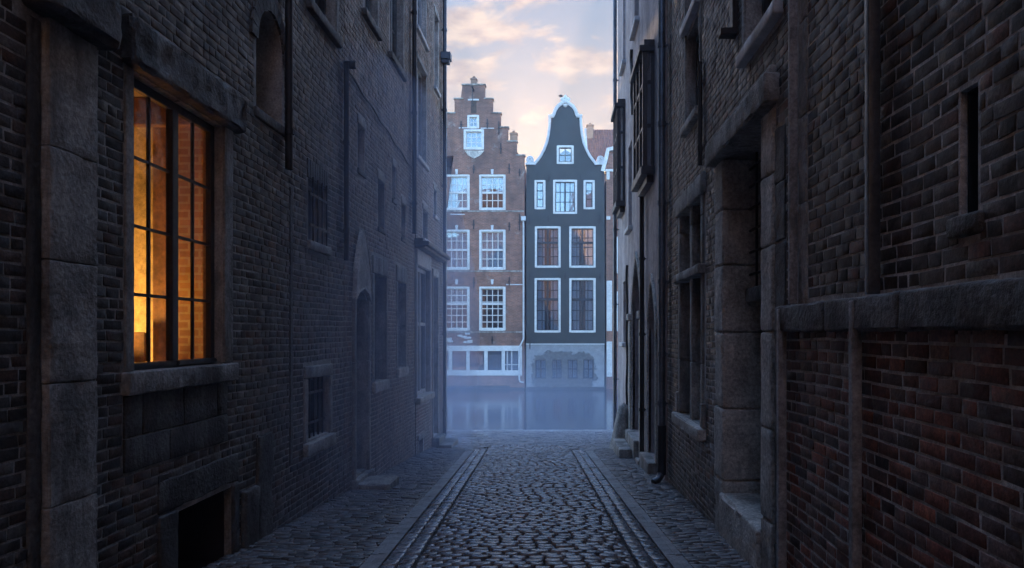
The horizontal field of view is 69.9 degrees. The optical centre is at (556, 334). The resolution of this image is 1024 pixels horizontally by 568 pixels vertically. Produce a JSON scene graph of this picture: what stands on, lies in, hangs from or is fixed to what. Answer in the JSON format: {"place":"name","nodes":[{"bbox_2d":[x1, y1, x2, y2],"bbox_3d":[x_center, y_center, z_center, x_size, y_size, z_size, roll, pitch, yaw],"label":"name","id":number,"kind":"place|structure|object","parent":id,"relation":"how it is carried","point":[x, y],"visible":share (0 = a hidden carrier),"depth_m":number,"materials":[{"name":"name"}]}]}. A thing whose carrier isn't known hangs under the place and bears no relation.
{"place":"outdoors","nodes":[
{"label":"outdoors","id":0,"kind":"place"},
{"bbox_2d":[202,447,465,567],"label":"pavement","id":1,"kind":"structure","parent":0,"point":[352,529],"depth_m":7.77,"materials":[{"name":"stone"}]},
{"bbox_2d":[359,475,398,489],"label":"stone slab","id":2,"kind":"structure","parent":1,"relation":"on","point":[386,482],"depth_m":10.45,"materials":[{"name":"grey stone"}]},
{"bbox_2d":[178,444,649,567],"bbox_3d":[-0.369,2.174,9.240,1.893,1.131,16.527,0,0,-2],"label":"road","id":3,"kind":"structure","parent":0,"point":[519,506],"depth_m":8.09,"materials":[{"name":"stone"}]},
{"bbox_2d":[0,0,356,567],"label":"brick building","id":4,"kind":"structure","parent":3,"relation":"on","point":[174,180],"depth_m":5.64,"materials":[{"name":"brick"}]},
{"bbox_2d":[134,332,145,361],"bbox_3d":[-4.150,0.363,6.825,0.440,0.767,0.410,0,0,0],"label":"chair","id":5,"kind":"object","parent":4,"relation":"in","point":[139,346],"visible":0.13,"depth_m":6.97,"materials":[{"name":"brown wood"}]},
{"bbox_2d":[134,78,216,369],"bbox_3d":[-2.973,-0.765,5.660,0.077,2.070,1.334,0,0,0],"label":"window","id":6,"kind":"structure","parent":4,"relation":"in","point":[173,110],"depth_m":5.64,"materials":[{"name":"paint"}]},
{"bbox_2d":[308,376,324,437],"bbox_3d":[-3.040,0.880,8.870,0.200,0.780,0.860,0,0,0],"label":"window","id":7,"kind":"structure","parent":4,"relation":"in","point":[311,403],"depth_m":9.02,"materials":[{"name":"paint"}]},
{"bbox_2d":[308,177,329,245],"bbox_3d":[-2.985,-1.460,8.860,0.250,0.780,0.740,0,0,0],"label":"window","id":8,"kind":"structure","parent":4,"relation":"in","point":[311,191],"depth_m":8.98,"materials":[{"name":"white paint"}]},
{"bbox_2d":[314,0,325,15],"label":"window","id":9,"kind":"structure","parent":4,"relation":"in","point":[322,3],"depth_m":9.50,"materials":[{"name":"glass"}]},
{"bbox_2d":[344,0,416,492],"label":"brick building","id":10,"kind":"structure","parent":3,"relation":"on","point":[380,42],"depth_m":12.13,"materials":[{"name":"brick"}]},
{"bbox_2d":[364,0,369,11],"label":"window","id":11,"kind":"structure","parent":10,"relation":"in","point":[366,2],"depth_m":11.69,"materials":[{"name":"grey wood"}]},
{"bbox_2d":[390,0,396,57],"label":"window","id":12,"kind":"structure","parent":10,"relation":"in","point":[394,30],"depth_m":13.66,"materials":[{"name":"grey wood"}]},
{"bbox_2d":[359,447,474,567],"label":"kerb","id":13,"kind":"structure","parent":3,"relation":"on","point":[381,553],"depth_m":8.17,"materials":[{"name":"stone"}]},
{"bbox_2d":[414,0,458,454],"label":"brick building","id":14,"kind":"structure","parent":3,"relation":"on","point":[434,60],"depth_m":16.79,"materials":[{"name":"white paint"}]},
{"bbox_2d":[417,68,421,156],"bbox_3d":[-3.009,-4.701,15.600,0.082,2.001,1.094,0,0,0],"label":"window","id":15,"kind":"structure","parent":14,"relation":"in","point":[419,78],"depth_m":16.09,"materials":[{"name":"black glass"}]},
{"bbox_2d":[417,0,421,30],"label":"window","id":16,"kind":"structure","parent":14,"relation":"in","point":[419,2],"depth_m":16.04,"materials":[{"name":"grey glass"}]},
{"bbox_2d":[418,268,425,394],"bbox_3d":[-2.989,-0.061,15.750,0.082,2.721,1.494,0,0,0],"label":"window","id":17,"kind":"structure","parent":14,"relation":"in","point":[420,271],"depth_m":16.42,"materials":[{"name":"white paint"}]},
{"bbox_2d":[434,22,434,84],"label":"window","id":18,"kind":"structure","parent":14,"relation":"in","point":[434,22],"depth_m":17.74,"materials":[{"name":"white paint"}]},
{"bbox_2d":[380,449,671,567],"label":"gutter","id":19,"kind":"object","parent":3,"relation":"on","point":[407,552],"visible":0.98,"depth_m":8.12,"materials":[{"name":"stone"}]},
{"bbox_2d":[609,402,628,448],"bbox_3d":[1.422,2.107,16.565,0.470,1.120,0.707,0,0,0],"label":"guard stone","id":20,"kind":"object","parent":3,"relation":"on","point":[621,422],"visible":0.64,"depth_m":16.35,"materials":[{"name":"grey stone"}]},
{"bbox_2d":[583,447,692,567],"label":"kerb","id":21,"kind":"structure","parent":3,"relation":"on","point":[669,551],"depth_m":8.17,"materials":[{"name":"stone"}]},
{"bbox_2d":[611,0,666,480],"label":"plastered house","id":22,"kind":"structure","parent":3,"relation":"on","point":[634,117],"depth_m":14.09,"materials":[{"name":"paint"}]},
{"bbox_2d":[611,99,624,217],"bbox_3d":[1.530,-4.340,18.300,0.260,2.720,1.300,0,0,0],"label":"oriel window","id":23,"kind":"structure","parent":22,"relation":"in","point":[618,209],"depth_m":17.76,"materials":[{"name":"paint"}]},
{"bbox_2d":[630,39,654,196],"bbox_3d":[1.530,-3.800,13.175,0.260,2.400,1.650,0,0,0],"label":"oriel window","id":24,"kind":"structure","parent":22,"relation":"in","point":[643,178],"depth_m":12.62,"materials":[{"name":"paint"}]},
{"bbox_2d":[651,0,790,567],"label":"brick building","id":25,"kind":"structure","parent":3,"relation":"on","point":[727,178],"depth_m":7.37,"materials":[{"name":"brick"}]},
{"bbox_2d":[696,35,698,104],"bbox_3d":[1.849,-3.275,9.105,0.082,1.150,0.884,0,0,0],"label":"window","id":26,"kind":"structure","parent":25,"relation":"in","point":[697,40],"depth_m":9.48,"materials":[{"name":"glass"}]},
{"bbox_2d":[762,0,771,16],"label":"window","id":27,"kind":"structure","parent":25,"relation":"in","point":[765,3],"depth_m":6.48,"materials":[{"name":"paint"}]},
{"bbox_2d":[775,0,1023,567],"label":"brick building","id":28,"kind":"structure","parent":3,"relation":"on","point":[899,325],"depth_m":3.52,"materials":[{"name":"brick"}]},
{"bbox_2d":[443,431,612,449],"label":"quay","id":29,"kind":"structure","parent":0,"point":[574,440],"depth_m":19.38,"materials":[{"name":"stone"}]},
{"bbox_2d":[451,433,487,436],"bbox_3d":[-2.450,2.862,20.600,1.040,0.120,1.040,0,0,0],"label":"stone slab","id":30,"kind":"object","parent":29,"relation":"on","point":[470,434],"visible":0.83,"depth_m":20.64,"materials":[{"name":"stone"}]},
{"bbox_2d":[447,389,617,429],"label":"water","id":31,"kind":"structure","parent":0,"point":[524,409],"depth_m":32.19,"materials":[{"name":"blue liquid"}]},
{"bbox_2d":[447,76,525,389],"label":"canal house","id":32,"kind":"structure","parent":31,"relation":"in","point":[486,262],"depth_m":44.00,"materials":[{"name":"brick"},{"name":"white paint"},{"name":"glass"}]},
{"bbox_2d":[447,174,469,209],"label":"window","id":33,"kind":"structure","parent":32,"relation":"in","point":[459,194],"depth_m":44.18,"materials":[{"name":"white paint"}]},
{"bbox_2d":[447,230,469,269],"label":"window","id":34,"kind":"structure","parent":32,"relation":"in","point":[458,241],"depth_m":44.19,"materials":[{"name":"white paint"}]},
{"bbox_2d":[447,287,469,330],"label":"window","id":35,"kind":"structure","parent":32,"relation":"in","point":[456,296],"depth_m":44.11,"materials":[{"name":"white paint"}]},
{"bbox_2d":[467,115,478,128],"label":"window","id":36,"kind":"structure","parent":32,"relation":"in","point":[469,117],"depth_m":43.98,"materials":[{"name":"white paint"}]},
{"bbox_2d":[464,129,483,149],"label":"window","id":37,"kind":"structure","parent":32,"relation":"in","point":[473,138],"depth_m":44.09,"materials":[{"name":"white paint"}]},
{"bbox_2d":[471,101,476,112],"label":"hoist door","id":38,"kind":"structure","parent":32,"relation":"in","point":[473,109],"depth_m":44.08,"materials":[{"name":"brown wood"}]},
{"bbox_2d":[479,174,505,209],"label":"window","id":39,"kind":"structure","parent":32,"relation":"in","point":[484,180],"depth_m":44.09,"materials":[{"name":"white paint"}]},
{"bbox_2d":[479,230,505,269],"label":"window","id":40,"kind":"structure","parent":32,"relation":"in","point":[492,243],"depth_m":44.20,"materials":[{"name":"white paint"}]},
{"bbox_2d":[479,287,505,330],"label":"window","id":41,"kind":"structure","parent":32,"relation":"in","point":[480,288],"depth_m":43.99,"materials":[{"name":"white paint"}]},
{"bbox_2d":[525,95,605,389],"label":"canal house","id":42,"kind":"structure","parent":31,"relation":"in","point":[565,288],"depth_m":44.00,"materials":[{"name":"black paint"}]},
{"bbox_2d":[535,180,544,208],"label":"window","id":43,"kind":"structure","parent":42,"relation":"in","point":[539,184],"depth_m":44.08,"materials":[{"name":"white paint"}]},
{"bbox_2d":[534,358,546,379],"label":"window","id":44,"kind":"structure","parent":42,"relation":"in","point":[540,365],"depth_m":44.18,"materials":[{"name":"glass"}]},
{"bbox_2d":[535,226,560,267],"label":"window","id":45,"kind":"structure","parent":42,"relation":"in","point":[540,242],"depth_m":44.09,"materials":[{"name":"white paint"}]},
{"bbox_2d":[535,278,560,332],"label":"window","id":46,"kind":"structure","parent":42,"relation":"in","point":[540,299],"depth_m":44.11,"materials":[{"name":"white paint"}]},
{"bbox_2d":[551,358,562,379],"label":"window","id":47,"kind":"structure","parent":42,"relation":"in","point":[556,364],"depth_m":44.09,"materials":[{"name":"glass"}]},
{"bbox_2d":[553,180,576,213],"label":"window","id":48,"kind":"structure","parent":42,"relation":"in","point":[564,191],"depth_m":44.11,"materials":[{"name":"white paint"}]},
{"bbox_2d":[557,145,573,163],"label":"window","id":49,"kind":"structure","parent":42,"relation":"in","point":[559,147],"depth_m":43.98,"materials":[{"name":"white paint"}]},
{"bbox_2d":[567,358,577,379],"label":"window","id":50,"kind":"structure","parent":42,"relation":"in","point":[572,364],"depth_m":44.19,"materials":[{"name":"glass"}]},
{"bbox_2d":[569,226,595,267],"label":"window","id":51,"kind":"structure","parent":42,"relation":"in","point":[590,231],"depth_m":44.11,"materials":[{"name":"white paint"}]},
{"bbox_2d":[569,278,595,332],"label":"window","id":52,"kind":"structure","parent":42,"relation":"in","point":[590,283],"depth_m":44.11,"materials":[{"name":"white paint"}]},
{"bbox_2d":[582,358,593,379],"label":"window","id":53,"kind":"structure","parent":42,"relation":"in","point":[587,364],"depth_m":44.09,"materials":[{"name":"glass"}]},
{"bbox_2d":[583,180,594,208],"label":"window","id":54,"kind":"structure","parent":42,"relation":"in","point":[588,185],"depth_m":43.99,"materials":[{"name":"white paint"}]},
{"bbox_2d":[601,146,617,388],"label":"canal house","id":55,"kind":"structure","parent":31,"relation":"in","point":[608,195],"depth_m":44.02,"materials":[{"name":"red brick"}]},
{"bbox_2d":[617,237,617,272],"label":"window","id":56,"kind":"structure","parent":55,"relation":"in","point":[617,237],"depth_m":43.98,"materials":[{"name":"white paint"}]},
{"bbox_2d":[617,291,617,330],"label":"window","id":57,"kind":"structure","parent":55,"relation":"in","point":[617,291],"depth_m":43.98,"materials":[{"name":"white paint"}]},
{"bbox_2d":[447,0,617,168],"label":"sky","id":58,"kind":"structure","parent":0,"point":[527,54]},
{"bbox_2d":[593,448,752,567],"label":"pavement","id":59,"kind":"structure","parent":0,"point":[687,528],"depth_m":8.30,"materials":[{"name":"stone"}]},
{"bbox_3d":[0.000,4.440,22.280,60.000,2.320,0.360,0,0,0],"label":"quay wall","id":60,"kind":"object","parent":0,"visible":0},
{"bbox_2d":[447,430,612,431],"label":"quay kerb","id":61,"kind":"structure","parent":60,"relation":"on","point":[527,430],"depth_m":22.29,"materials":[{"name":"stone"}]},
{"label":"ground","id":62,"kind":"structure","parent":0,"visible":0},
{"bbox_2d":[584,123,612,183],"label":"tiled house","id":63,"kind":"structure","parent":62,"relation":"on","point":[598,142],"depth_m":58.31,"materials":[{"name":"red tile"}]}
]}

